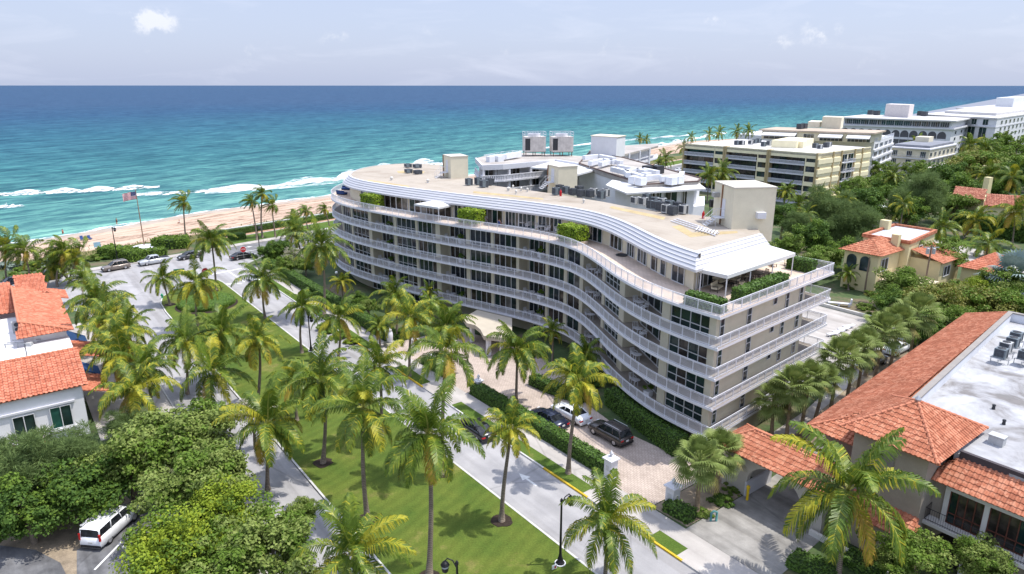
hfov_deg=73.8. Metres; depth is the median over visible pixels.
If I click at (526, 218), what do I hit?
terrace door
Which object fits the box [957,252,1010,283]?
tiled cottage
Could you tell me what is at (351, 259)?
sliding door
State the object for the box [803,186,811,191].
window
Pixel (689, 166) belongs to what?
balcony door
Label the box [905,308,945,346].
broadleaf tree
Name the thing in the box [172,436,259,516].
sea grape tree
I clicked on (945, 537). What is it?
arched doorway
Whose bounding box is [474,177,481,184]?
condenser unit
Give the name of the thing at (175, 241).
hedge
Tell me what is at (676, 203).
condenser unit
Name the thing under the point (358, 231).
window
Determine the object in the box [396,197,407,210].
terrace door
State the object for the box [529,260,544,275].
sliding door
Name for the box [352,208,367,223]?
window
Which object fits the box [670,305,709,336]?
window
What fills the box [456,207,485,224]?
clipped bush
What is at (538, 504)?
road
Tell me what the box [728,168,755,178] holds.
balcony door
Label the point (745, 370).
end window
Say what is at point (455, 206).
terrace door
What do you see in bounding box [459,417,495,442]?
parked car
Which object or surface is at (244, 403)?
coconut palm
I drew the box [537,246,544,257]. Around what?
balcony planter
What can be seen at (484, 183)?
condenser unit
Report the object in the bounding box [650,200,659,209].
condenser unit
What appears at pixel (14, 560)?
car park
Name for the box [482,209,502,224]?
terrace door
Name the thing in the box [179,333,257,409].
coconut palm
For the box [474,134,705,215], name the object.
white terraced building
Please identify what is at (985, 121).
window
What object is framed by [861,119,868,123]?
penthouse window
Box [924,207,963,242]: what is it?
coconut palm
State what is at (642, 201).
condenser unit
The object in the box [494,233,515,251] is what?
sliding door
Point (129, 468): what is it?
broadleaf tree
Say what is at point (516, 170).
terrace door
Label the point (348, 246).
sliding door
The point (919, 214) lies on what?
broadleaf tree
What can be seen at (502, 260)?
sliding door
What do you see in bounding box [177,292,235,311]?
round hedge bed
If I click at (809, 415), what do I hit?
service path
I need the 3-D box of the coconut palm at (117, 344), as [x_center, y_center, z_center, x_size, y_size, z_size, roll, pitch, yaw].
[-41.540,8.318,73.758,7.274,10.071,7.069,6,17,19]
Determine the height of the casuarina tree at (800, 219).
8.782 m
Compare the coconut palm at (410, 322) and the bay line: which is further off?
the coconut palm at (410, 322)
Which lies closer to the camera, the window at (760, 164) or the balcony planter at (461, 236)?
the balcony planter at (461, 236)
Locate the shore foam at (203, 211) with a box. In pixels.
[11,142,678,242]
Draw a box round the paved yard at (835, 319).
[799,306,869,373]
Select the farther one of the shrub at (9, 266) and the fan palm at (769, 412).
the shrub at (9, 266)
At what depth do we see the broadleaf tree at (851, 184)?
190.79 m
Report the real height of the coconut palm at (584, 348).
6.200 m
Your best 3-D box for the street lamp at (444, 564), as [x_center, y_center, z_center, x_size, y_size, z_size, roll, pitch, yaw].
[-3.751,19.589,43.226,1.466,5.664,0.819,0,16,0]
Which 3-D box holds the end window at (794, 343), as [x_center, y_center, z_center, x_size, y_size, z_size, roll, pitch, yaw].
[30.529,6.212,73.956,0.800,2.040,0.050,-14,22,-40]
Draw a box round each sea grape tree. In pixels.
[91,407,203,492]
[126,445,233,514]
[138,397,238,470]
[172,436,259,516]
[224,502,319,573]
[284,495,318,536]
[872,265,934,291]
[951,531,1018,573]
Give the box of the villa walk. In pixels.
[69,323,126,440]
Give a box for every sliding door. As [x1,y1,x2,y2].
[343,206,350,217]
[344,223,351,233]
[346,240,352,250]
[347,257,353,266]
[381,214,393,227]
[383,233,393,244]
[383,251,394,262]
[384,268,395,278]
[418,221,435,237]
[419,240,435,255]
[419,259,436,274]
[420,277,436,290]
[450,226,465,241]
[450,246,465,258]
[451,265,466,279]
[451,284,466,297]
[470,229,490,246]
[470,249,490,266]
[471,269,490,286]
[471,289,490,305]
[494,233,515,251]
[494,254,515,271]
[494,274,515,291]
[495,294,515,310]
[529,239,545,255]
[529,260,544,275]
[529,281,544,295]
[529,302,544,316]
[548,287,562,303]
[548,307,562,322]
[549,243,563,261]
[549,265,563,282]
[567,293,578,310]
[567,315,577,331]
[568,248,579,265]
[568,271,579,287]
[639,348,658,367]
[640,320,660,340]
[642,292,662,313]
[643,379,656,393]
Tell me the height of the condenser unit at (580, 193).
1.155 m
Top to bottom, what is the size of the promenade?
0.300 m
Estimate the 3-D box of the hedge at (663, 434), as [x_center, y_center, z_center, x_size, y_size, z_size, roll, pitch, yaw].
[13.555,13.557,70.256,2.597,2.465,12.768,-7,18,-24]
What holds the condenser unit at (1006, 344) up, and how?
on the stucco villa at (936, 396)
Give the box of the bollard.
[746,485,749,500]
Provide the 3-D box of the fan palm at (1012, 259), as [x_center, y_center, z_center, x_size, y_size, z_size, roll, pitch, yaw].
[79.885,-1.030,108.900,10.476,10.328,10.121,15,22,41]
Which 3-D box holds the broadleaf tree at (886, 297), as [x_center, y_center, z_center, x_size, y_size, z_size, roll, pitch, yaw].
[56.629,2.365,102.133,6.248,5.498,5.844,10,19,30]
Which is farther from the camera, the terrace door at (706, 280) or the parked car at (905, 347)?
the parked car at (905, 347)
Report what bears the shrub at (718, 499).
on the planting bed at (687, 495)
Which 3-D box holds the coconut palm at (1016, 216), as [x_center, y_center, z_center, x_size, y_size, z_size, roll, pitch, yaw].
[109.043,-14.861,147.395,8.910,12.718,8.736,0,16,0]
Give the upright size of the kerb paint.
0.300 m
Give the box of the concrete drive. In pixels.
[686,435,836,573]
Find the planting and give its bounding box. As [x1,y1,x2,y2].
[92,323,149,413]
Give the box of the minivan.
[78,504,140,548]
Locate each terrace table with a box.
[632,378,639,385]
[747,270,763,279]
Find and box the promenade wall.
[223,212,331,229]
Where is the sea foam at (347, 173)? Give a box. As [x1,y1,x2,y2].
[205,158,442,192]
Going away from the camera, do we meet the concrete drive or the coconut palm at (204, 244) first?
the concrete drive
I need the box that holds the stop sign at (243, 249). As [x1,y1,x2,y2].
[240,246,245,262]
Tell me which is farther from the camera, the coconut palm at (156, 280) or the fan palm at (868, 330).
the coconut palm at (156, 280)
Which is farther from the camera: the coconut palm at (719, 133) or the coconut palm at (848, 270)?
the coconut palm at (719, 133)
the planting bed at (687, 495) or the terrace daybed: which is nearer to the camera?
the planting bed at (687, 495)
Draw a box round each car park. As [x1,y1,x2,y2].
[0,545,65,573]
[77,502,191,573]
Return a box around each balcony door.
[686,164,711,172]
[686,172,707,181]
[687,149,713,155]
[687,155,713,164]
[728,159,756,168]
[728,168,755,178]
[729,152,756,159]
[730,177,749,179]
[770,182,801,190]
[771,172,802,181]
[772,163,803,173]
[773,156,804,163]
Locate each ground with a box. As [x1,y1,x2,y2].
[0,139,1023,501]
[244,242,957,573]
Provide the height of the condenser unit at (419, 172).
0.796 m
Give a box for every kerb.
[132,340,587,573]
[160,279,597,573]
[245,241,700,573]
[808,529,888,573]
[819,303,884,375]
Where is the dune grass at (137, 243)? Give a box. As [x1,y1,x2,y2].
[0,211,334,273]
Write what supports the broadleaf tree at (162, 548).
on the car park at (89, 560)
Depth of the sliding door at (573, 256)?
88.35 m
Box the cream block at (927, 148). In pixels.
[890,136,957,174]
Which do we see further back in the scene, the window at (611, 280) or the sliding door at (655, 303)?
the window at (611, 280)
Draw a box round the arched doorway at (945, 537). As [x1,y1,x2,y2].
[935,533,961,568]
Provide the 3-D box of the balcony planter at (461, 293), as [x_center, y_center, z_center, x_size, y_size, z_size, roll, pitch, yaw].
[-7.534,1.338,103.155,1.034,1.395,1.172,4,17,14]
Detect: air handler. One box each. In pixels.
[642,165,653,168]
[651,165,664,173]
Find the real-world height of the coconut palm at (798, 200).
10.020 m
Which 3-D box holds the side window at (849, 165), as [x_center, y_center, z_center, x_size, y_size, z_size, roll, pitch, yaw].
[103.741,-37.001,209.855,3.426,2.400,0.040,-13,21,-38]
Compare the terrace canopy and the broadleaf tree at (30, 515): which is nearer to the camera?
the broadleaf tree at (30, 515)
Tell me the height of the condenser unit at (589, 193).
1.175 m
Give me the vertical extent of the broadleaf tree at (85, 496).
5.862 m
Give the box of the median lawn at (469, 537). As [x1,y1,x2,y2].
[160,279,594,573]
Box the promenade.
[226,159,680,237]
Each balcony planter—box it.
[386,221,392,229]
[457,234,463,243]
[458,253,464,262]
[458,291,465,300]
[536,308,543,319]
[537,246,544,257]
[537,289,544,299]
[643,384,653,396]
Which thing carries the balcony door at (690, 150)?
in the yellow apartment block at (802, 163)
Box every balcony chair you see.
[629,372,635,382]
[630,347,637,357]
[632,321,638,330]
[633,295,640,305]
[639,329,647,336]
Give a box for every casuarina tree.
[0,423,83,496]
[29,419,104,491]
[99,405,151,442]
[777,210,817,235]
[796,184,866,241]
[822,200,885,242]
[884,168,951,225]
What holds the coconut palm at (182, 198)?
on the ground at (174, 225)
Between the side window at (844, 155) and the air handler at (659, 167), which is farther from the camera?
the side window at (844, 155)
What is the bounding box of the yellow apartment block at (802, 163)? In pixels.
[681,137,870,203]
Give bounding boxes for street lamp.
[112,226,118,259]
[307,315,312,351]
[440,558,458,573]
[555,494,574,566]
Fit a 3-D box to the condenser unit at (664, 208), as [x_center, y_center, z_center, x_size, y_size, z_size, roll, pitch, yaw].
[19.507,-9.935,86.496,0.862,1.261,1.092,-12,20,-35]
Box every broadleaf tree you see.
[0,470,76,544]
[34,452,138,529]
[70,424,170,503]
[108,501,228,573]
[175,473,275,534]
[177,513,259,573]
[252,241,281,259]
[266,240,290,256]
[273,254,298,269]
[281,247,304,261]
[293,257,314,275]
[348,290,365,303]
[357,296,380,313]
[768,231,805,255]
[773,202,797,239]
[790,218,832,253]
[801,246,829,269]
[810,240,844,269]
[829,176,870,194]
[831,235,856,257]
[847,187,889,218]
[854,173,887,200]
[855,520,958,573]
[868,172,907,199]
[868,283,908,310]
[870,160,895,176]
[872,544,920,573]
[887,196,930,225]
[898,160,929,181]
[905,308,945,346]
[919,161,968,185]
[919,236,968,266]
[921,302,975,325]
[925,187,980,220]
[938,171,999,194]
[942,150,974,162]
[962,275,994,292]
[963,138,1006,154]
[976,170,1016,194]
[978,266,1023,293]
[984,284,1023,313]
[986,132,1023,155]
[986,145,1023,175]
[997,156,1023,189]
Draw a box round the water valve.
[709,510,717,520]
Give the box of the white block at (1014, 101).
[956,96,1023,109]
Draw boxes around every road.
[45,251,697,573]
[221,165,681,258]
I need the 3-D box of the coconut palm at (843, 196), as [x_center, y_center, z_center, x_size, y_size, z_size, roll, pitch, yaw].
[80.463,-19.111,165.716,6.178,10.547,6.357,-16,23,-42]
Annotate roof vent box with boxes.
[987,431,1008,447]
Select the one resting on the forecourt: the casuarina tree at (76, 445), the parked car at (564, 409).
the parked car at (564, 409)
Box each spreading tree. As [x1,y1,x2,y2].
[900,284,969,316]
[929,278,988,311]
[945,149,1001,179]
[952,286,1021,311]
[965,145,990,152]
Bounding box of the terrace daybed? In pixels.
[336,190,347,194]
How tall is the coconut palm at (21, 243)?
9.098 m
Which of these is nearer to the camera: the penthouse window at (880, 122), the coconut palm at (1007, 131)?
the coconut palm at (1007, 131)
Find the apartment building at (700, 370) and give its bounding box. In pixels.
[331,154,833,452]
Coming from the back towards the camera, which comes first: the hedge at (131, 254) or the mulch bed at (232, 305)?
the hedge at (131, 254)
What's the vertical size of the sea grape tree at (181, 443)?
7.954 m
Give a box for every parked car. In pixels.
[0,276,13,284]
[100,258,130,271]
[137,254,169,265]
[176,250,199,259]
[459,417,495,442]
[530,406,569,429]
[550,401,592,425]
[587,419,633,446]
[857,355,887,369]
[882,340,909,355]
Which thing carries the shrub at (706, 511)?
on the planting bed at (687, 495)
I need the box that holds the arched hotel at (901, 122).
[841,103,970,152]
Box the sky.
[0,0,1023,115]
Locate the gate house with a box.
[720,423,845,533]
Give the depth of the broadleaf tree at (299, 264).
125.47 m
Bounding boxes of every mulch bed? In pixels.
[175,299,237,313]
[313,458,333,467]
[360,513,377,524]
[419,570,439,573]
[491,514,512,526]
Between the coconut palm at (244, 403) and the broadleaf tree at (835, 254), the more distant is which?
the broadleaf tree at (835, 254)
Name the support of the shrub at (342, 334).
on the verge at (363, 342)
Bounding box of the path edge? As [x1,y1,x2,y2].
[247,159,681,234]
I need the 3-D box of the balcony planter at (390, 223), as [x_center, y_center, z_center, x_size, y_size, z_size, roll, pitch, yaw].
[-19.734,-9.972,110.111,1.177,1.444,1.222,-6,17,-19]
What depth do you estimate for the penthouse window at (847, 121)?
370.10 m
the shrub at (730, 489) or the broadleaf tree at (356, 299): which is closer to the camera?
the shrub at (730, 489)
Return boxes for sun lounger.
[826,331,839,336]
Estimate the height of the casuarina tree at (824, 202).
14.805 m
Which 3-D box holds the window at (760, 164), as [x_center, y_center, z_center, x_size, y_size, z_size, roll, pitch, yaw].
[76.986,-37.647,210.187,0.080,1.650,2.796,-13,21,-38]
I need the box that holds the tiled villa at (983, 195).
[948,165,1023,220]
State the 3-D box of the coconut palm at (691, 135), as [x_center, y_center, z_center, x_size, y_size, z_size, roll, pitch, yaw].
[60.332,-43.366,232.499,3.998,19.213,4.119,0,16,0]
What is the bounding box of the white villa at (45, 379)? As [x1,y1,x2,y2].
[0,272,108,445]
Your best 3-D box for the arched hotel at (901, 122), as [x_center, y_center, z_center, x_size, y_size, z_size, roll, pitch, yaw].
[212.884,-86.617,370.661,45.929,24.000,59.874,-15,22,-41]
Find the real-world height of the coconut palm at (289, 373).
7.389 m
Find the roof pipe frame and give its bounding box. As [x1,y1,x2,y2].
[4,339,40,347]
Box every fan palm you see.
[669,432,727,511]
[694,426,746,494]
[749,379,794,434]
[766,364,820,440]
[786,356,831,437]
[807,362,845,434]
[814,334,868,408]
[832,328,878,396]
[854,325,886,388]
[858,311,895,376]
[862,310,912,377]
[880,302,922,366]
[896,290,948,351]
[974,248,1023,294]
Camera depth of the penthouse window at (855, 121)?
367.18 m
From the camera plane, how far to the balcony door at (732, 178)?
218.50 m
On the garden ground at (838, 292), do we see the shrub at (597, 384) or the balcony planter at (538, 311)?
the shrub at (597, 384)
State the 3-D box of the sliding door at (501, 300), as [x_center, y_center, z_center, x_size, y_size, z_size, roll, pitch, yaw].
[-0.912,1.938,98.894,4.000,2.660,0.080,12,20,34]
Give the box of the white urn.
[383,329,396,346]
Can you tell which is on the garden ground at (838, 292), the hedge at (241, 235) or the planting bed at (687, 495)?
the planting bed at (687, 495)
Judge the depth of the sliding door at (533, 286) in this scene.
96.37 m
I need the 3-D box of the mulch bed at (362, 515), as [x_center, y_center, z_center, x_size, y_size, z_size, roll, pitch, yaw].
[-11.756,18.892,55.565,1.741,0.065,1.735,0,16,0]
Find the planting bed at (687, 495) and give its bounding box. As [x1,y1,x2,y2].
[655,476,740,526]
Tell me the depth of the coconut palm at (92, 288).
88.45 m
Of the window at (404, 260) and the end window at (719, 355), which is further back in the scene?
the window at (404, 260)
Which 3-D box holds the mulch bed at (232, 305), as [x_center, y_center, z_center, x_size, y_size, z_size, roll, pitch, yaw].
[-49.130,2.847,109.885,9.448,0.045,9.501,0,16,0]
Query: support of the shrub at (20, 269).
on the ground at (174, 225)
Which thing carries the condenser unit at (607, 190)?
on the apartment building at (700, 370)
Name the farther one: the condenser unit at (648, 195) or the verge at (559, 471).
the condenser unit at (648, 195)
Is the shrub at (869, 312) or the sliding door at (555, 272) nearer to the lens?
the sliding door at (555, 272)
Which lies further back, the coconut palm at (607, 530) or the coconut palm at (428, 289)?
the coconut palm at (428, 289)
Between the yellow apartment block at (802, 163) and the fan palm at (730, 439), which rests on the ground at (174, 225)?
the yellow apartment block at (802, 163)
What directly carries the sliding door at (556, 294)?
in the apartment building at (700, 370)
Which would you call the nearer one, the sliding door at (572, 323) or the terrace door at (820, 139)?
the sliding door at (572, 323)
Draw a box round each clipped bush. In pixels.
[359,192,384,207]
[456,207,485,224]
[556,221,589,243]
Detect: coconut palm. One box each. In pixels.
[0,225,22,277]
[0,234,43,273]
[31,244,73,281]
[35,235,82,286]
[46,236,91,283]
[59,265,102,293]
[61,266,136,325]
[64,281,148,339]
[75,309,151,396]
[82,323,160,389]
[87,357,182,421]
[94,298,156,369]
[107,338,180,404]
[140,257,181,304]
[148,304,223,394]
[167,189,191,233]
[167,254,226,328]
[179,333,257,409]
[186,220,237,289]
[194,302,252,381]
[211,371,315,490]
[230,253,292,318]
[234,313,290,401]
[236,398,277,448]
[238,194,259,239]
[249,184,271,237]
[258,194,278,236]
[266,358,316,420]
[274,209,313,248]
[274,330,360,463]
[278,287,326,353]
[280,208,305,245]
[285,212,354,315]
[289,492,416,573]
[297,204,311,228]
[306,288,365,360]
[307,351,409,520]
[316,202,331,234]
[329,271,355,298]
[348,335,410,435]
[364,313,392,347]
[367,373,485,573]
[368,275,416,333]
[378,288,439,376]
[404,311,488,474]
[417,290,451,328]
[418,301,477,372]
[419,279,442,298]
[481,395,540,521]
[486,319,551,401]
[536,316,568,363]
[540,342,621,474]
[558,467,657,573]
[567,334,607,379]
[635,132,645,143]
[642,134,650,143]
[653,154,667,165]
[655,147,675,167]
[676,138,685,154]
[685,132,695,142]
[695,161,722,202]
[701,127,717,141]
[710,157,739,183]
[712,125,725,140]
[729,123,744,138]
[741,122,757,139]
[767,420,940,573]
[776,180,798,212]
[785,192,808,213]
[796,202,818,221]
[808,182,835,200]
[833,188,857,201]
[835,263,860,289]
[878,162,905,203]
[887,191,925,224]
[889,191,918,223]
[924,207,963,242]
[953,205,997,238]
[957,132,983,153]
[959,223,1015,256]
[967,158,1008,185]
[972,134,1002,151]
[987,160,1023,195]
[987,188,1023,245]
[993,130,1017,140]
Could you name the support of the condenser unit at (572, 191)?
on the apartment building at (700, 370)
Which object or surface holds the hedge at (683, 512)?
on the planting bed at (687, 495)
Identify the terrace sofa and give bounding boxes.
[710,280,723,292]
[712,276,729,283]
[730,275,740,282]
[733,280,744,286]
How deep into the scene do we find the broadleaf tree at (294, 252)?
130.76 m
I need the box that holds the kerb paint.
[640,534,682,561]
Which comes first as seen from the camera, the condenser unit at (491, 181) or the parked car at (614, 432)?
the parked car at (614, 432)
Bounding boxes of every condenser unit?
[404,163,411,167]
[404,168,412,172]
[412,164,421,167]
[413,170,421,174]
[465,178,472,185]
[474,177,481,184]
[479,179,488,187]
[486,178,494,185]
[552,187,559,195]
[562,186,569,193]
[568,188,576,195]
[575,185,583,189]
[576,189,584,197]
[585,189,594,197]
[597,190,605,199]
[602,188,609,196]
[630,196,638,204]
[638,197,647,205]
[642,193,650,199]
[646,200,650,208]
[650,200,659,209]
[655,201,665,210]
[661,203,670,213]
[664,200,674,204]
[667,205,677,215]
[673,201,682,205]
[678,204,688,214]
[734,140,739,144]
[796,124,803,128]
[823,142,829,147]
[867,110,873,114]
[921,111,927,115]
[993,346,1009,359]
[999,340,1013,353]
[1006,335,1020,348]
[1009,330,1023,341]
[1016,348,1023,360]
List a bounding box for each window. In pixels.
[11,413,36,444]
[49,404,76,431]
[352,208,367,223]
[354,226,369,240]
[355,243,369,257]
[356,260,371,273]
[373,282,392,293]
[396,217,414,233]
[397,236,415,251]
[398,254,416,269]
[399,272,417,287]
[409,292,424,300]
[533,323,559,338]
[603,346,615,363]
[604,321,617,340]
[605,297,618,315]
[606,271,619,291]
[665,192,677,201]
[665,392,701,423]
[667,363,704,394]
[668,334,706,366]
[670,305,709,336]
[682,191,687,203]
[711,409,716,424]
[714,380,719,396]
[716,349,722,366]
[719,318,724,337]
[739,394,744,408]
[742,366,747,381]
[745,337,750,352]
[746,307,752,325]
[757,171,764,176]
[758,162,765,167]
[773,297,777,304]
[776,349,780,361]
[779,321,784,334]
[784,292,789,309]
[791,341,795,353]
[794,315,798,327]
[798,287,803,303]
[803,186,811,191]
[804,176,812,181]
[805,166,814,172]
[840,173,844,180]
[841,163,845,171]
[842,154,847,161]
[844,119,852,123]
[845,172,850,178]
[846,162,852,170]
[846,254,856,268]
[848,153,853,160]
[852,119,860,123]
[859,256,869,271]
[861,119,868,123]
[869,120,876,124]
[877,120,885,124]
[880,257,888,271]
[880,451,894,477]
[886,120,894,124]
[895,121,902,125]
[903,121,911,125]
[912,121,921,125]
[920,152,925,157]
[921,121,930,126]
[931,122,939,126]
[940,122,949,126]
[943,265,950,276]
[982,119,988,124]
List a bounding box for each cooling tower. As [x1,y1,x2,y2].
[522,131,545,155]
[549,131,573,155]
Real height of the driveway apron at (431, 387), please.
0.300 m
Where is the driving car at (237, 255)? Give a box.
[229,251,254,259]
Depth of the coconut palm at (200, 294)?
96.30 m
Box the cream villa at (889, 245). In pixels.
[838,219,959,291]
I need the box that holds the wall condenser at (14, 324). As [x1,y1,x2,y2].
[11,321,17,332]
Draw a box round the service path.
[774,348,885,438]
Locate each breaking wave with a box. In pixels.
[0,185,159,195]
[0,203,19,207]
[137,162,441,195]
[493,134,688,153]
[659,132,726,145]
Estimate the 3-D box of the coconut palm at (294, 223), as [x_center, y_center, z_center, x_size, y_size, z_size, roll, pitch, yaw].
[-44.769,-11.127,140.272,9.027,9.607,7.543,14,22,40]
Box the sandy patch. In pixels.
[0,494,130,573]
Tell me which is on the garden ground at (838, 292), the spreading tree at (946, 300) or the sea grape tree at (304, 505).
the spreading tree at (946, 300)
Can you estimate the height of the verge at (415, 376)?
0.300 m
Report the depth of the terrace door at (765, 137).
250.52 m
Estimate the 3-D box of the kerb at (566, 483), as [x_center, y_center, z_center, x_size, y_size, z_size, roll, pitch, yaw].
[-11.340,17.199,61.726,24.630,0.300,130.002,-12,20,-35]
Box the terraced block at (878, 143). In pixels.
[737,116,893,176]
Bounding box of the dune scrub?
[0,155,681,270]
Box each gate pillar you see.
[474,374,483,383]
[602,450,620,481]
[663,478,682,500]
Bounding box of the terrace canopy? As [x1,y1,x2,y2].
[699,244,794,298]
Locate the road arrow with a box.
[519,473,536,485]
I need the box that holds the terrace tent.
[414,200,453,221]
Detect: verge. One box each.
[246,267,371,348]
[395,365,429,384]
[452,402,591,492]
[653,531,687,554]
[793,350,908,448]
[934,236,1013,253]
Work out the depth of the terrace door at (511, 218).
97.97 m
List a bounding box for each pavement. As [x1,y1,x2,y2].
[66,163,681,274]
[129,353,267,573]
[254,265,757,573]
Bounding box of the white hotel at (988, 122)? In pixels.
[928,107,1023,148]
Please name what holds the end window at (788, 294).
in the apartment building at (700, 370)
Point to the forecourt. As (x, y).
(646, 470)
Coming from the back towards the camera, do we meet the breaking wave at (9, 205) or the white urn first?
the breaking wave at (9, 205)
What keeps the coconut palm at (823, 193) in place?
on the ground at (174, 225)
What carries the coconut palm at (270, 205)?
on the beach lawn at (270, 234)
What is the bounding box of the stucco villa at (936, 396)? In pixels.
[807,311,1023,573]
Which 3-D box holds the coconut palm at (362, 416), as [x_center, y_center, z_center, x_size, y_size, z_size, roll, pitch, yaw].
[-11.736,12.201,53.673,8.223,13.965,7.180,14,22,39]
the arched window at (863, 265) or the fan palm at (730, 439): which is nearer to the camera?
the fan palm at (730, 439)
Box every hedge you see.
[94,243,148,262]
[143,246,167,255]
[150,233,190,248]
[209,213,333,235]
[227,231,246,240]
[262,256,396,340]
[274,245,327,260]
[420,356,442,375]
[469,383,605,475]
[528,373,586,403]
[603,386,690,456]
[661,496,698,523]
[683,289,727,313]
[729,271,790,303]
[784,547,837,573]
[785,255,817,273]
[843,547,886,573]
[953,209,1023,242]
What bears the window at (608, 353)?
in the apartment building at (700, 370)
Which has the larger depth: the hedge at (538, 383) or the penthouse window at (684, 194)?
the penthouse window at (684, 194)
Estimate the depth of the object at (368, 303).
103.15 m
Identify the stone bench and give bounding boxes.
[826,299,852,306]
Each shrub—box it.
[0,260,23,269]
[3,267,32,278]
[12,260,45,271]
[85,254,100,261]
[99,252,111,259]
[315,322,334,333]
[330,327,350,339]
[342,335,361,344]
[396,327,407,337]
[588,377,604,387]
[697,506,714,518]
[706,492,735,508]
[721,481,740,496]
[843,283,857,289]
[856,302,876,310]
[863,290,877,296]
[866,306,884,314]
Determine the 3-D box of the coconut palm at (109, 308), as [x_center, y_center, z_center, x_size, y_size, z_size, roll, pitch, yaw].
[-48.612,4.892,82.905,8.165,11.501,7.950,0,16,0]
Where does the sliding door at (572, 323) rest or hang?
in the apartment building at (700, 370)
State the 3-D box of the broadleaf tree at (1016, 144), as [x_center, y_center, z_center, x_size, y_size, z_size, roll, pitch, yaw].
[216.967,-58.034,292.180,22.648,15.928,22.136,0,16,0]
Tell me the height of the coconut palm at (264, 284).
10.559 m
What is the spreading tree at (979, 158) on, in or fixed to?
on the ground at (174, 225)
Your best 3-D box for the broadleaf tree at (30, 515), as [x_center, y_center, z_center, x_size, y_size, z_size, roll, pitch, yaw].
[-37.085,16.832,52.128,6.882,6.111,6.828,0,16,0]
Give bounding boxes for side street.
[935,242,1023,272]
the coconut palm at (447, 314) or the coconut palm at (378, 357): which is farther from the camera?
the coconut palm at (447, 314)
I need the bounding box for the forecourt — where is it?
[396,332,696,506]
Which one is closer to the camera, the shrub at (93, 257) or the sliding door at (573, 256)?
the sliding door at (573, 256)
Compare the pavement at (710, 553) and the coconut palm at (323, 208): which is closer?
the pavement at (710, 553)
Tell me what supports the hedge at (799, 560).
on the garden ground at (838, 292)
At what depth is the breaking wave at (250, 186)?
249.65 m
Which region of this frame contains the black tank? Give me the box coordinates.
[708,199,713,215]
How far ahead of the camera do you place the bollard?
57.83 m
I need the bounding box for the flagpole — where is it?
[122,189,152,247]
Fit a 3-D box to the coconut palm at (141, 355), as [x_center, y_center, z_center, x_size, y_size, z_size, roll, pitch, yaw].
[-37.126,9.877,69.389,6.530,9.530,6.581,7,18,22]
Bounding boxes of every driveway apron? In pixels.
[368,348,403,366]
[422,382,460,404]
[584,488,659,533]
[677,549,726,573]
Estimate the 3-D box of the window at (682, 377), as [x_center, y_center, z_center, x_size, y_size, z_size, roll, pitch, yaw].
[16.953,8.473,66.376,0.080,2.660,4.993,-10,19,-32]
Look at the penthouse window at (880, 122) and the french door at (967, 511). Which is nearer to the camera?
the french door at (967, 511)
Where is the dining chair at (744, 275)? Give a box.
[741,273,748,280]
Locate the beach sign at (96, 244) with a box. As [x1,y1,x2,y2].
[93,242,100,246]
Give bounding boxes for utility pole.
[863,257,870,292]
[923,245,938,278]
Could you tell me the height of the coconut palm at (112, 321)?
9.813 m
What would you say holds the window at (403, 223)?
in the apartment building at (700, 370)
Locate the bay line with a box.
[94,542,120,569]
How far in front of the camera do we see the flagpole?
144.54 m
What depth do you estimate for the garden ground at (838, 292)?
99.60 m
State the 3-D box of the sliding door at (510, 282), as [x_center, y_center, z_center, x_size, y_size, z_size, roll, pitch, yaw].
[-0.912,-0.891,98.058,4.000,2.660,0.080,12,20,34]
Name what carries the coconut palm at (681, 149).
on the ground at (174, 225)
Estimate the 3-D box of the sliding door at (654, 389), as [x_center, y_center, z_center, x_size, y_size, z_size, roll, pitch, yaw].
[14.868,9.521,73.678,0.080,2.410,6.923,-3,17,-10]
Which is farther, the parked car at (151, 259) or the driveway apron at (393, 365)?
the parked car at (151, 259)
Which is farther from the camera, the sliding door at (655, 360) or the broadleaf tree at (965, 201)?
the broadleaf tree at (965, 201)
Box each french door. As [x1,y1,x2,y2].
[945,491,984,535]
[984,508,1023,556]
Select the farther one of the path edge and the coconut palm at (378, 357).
the path edge
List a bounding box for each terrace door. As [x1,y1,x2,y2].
[384,195,395,208]
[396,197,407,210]
[409,199,420,212]
[421,201,432,213]
[433,207,451,216]
[454,205,461,217]
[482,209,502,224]
[485,170,497,177]
[505,211,518,226]
[511,168,519,175]
[511,180,519,188]
[518,213,535,228]
[532,178,538,186]
[538,216,549,231]
[550,218,561,232]
[588,225,602,243]
[610,233,622,251]
[626,242,634,258]
[637,248,646,265]
[650,255,665,276]
[671,264,684,284]
[697,272,712,288]
[763,134,796,138]
[803,134,813,137]
[819,136,842,141]
[847,137,870,142]
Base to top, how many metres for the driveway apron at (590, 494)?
0.300 m
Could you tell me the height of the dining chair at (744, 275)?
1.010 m
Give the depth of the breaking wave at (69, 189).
241.73 m
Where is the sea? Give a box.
[0,85,1023,242]
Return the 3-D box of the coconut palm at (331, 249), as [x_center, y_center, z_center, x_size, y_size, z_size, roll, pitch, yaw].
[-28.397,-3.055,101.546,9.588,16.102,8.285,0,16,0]
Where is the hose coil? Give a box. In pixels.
[616,253,627,256]
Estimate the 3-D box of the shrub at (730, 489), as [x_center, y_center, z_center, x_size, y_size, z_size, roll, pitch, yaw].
[19.193,17.543,59.229,1.425,0.796,1.781,-8,18,-26]
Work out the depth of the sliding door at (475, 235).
98.97 m
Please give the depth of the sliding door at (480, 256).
99.86 m
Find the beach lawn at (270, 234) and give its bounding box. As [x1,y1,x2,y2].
[222,160,681,244]
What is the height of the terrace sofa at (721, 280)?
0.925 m
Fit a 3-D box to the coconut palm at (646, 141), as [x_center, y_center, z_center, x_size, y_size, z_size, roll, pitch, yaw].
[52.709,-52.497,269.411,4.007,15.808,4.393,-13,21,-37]

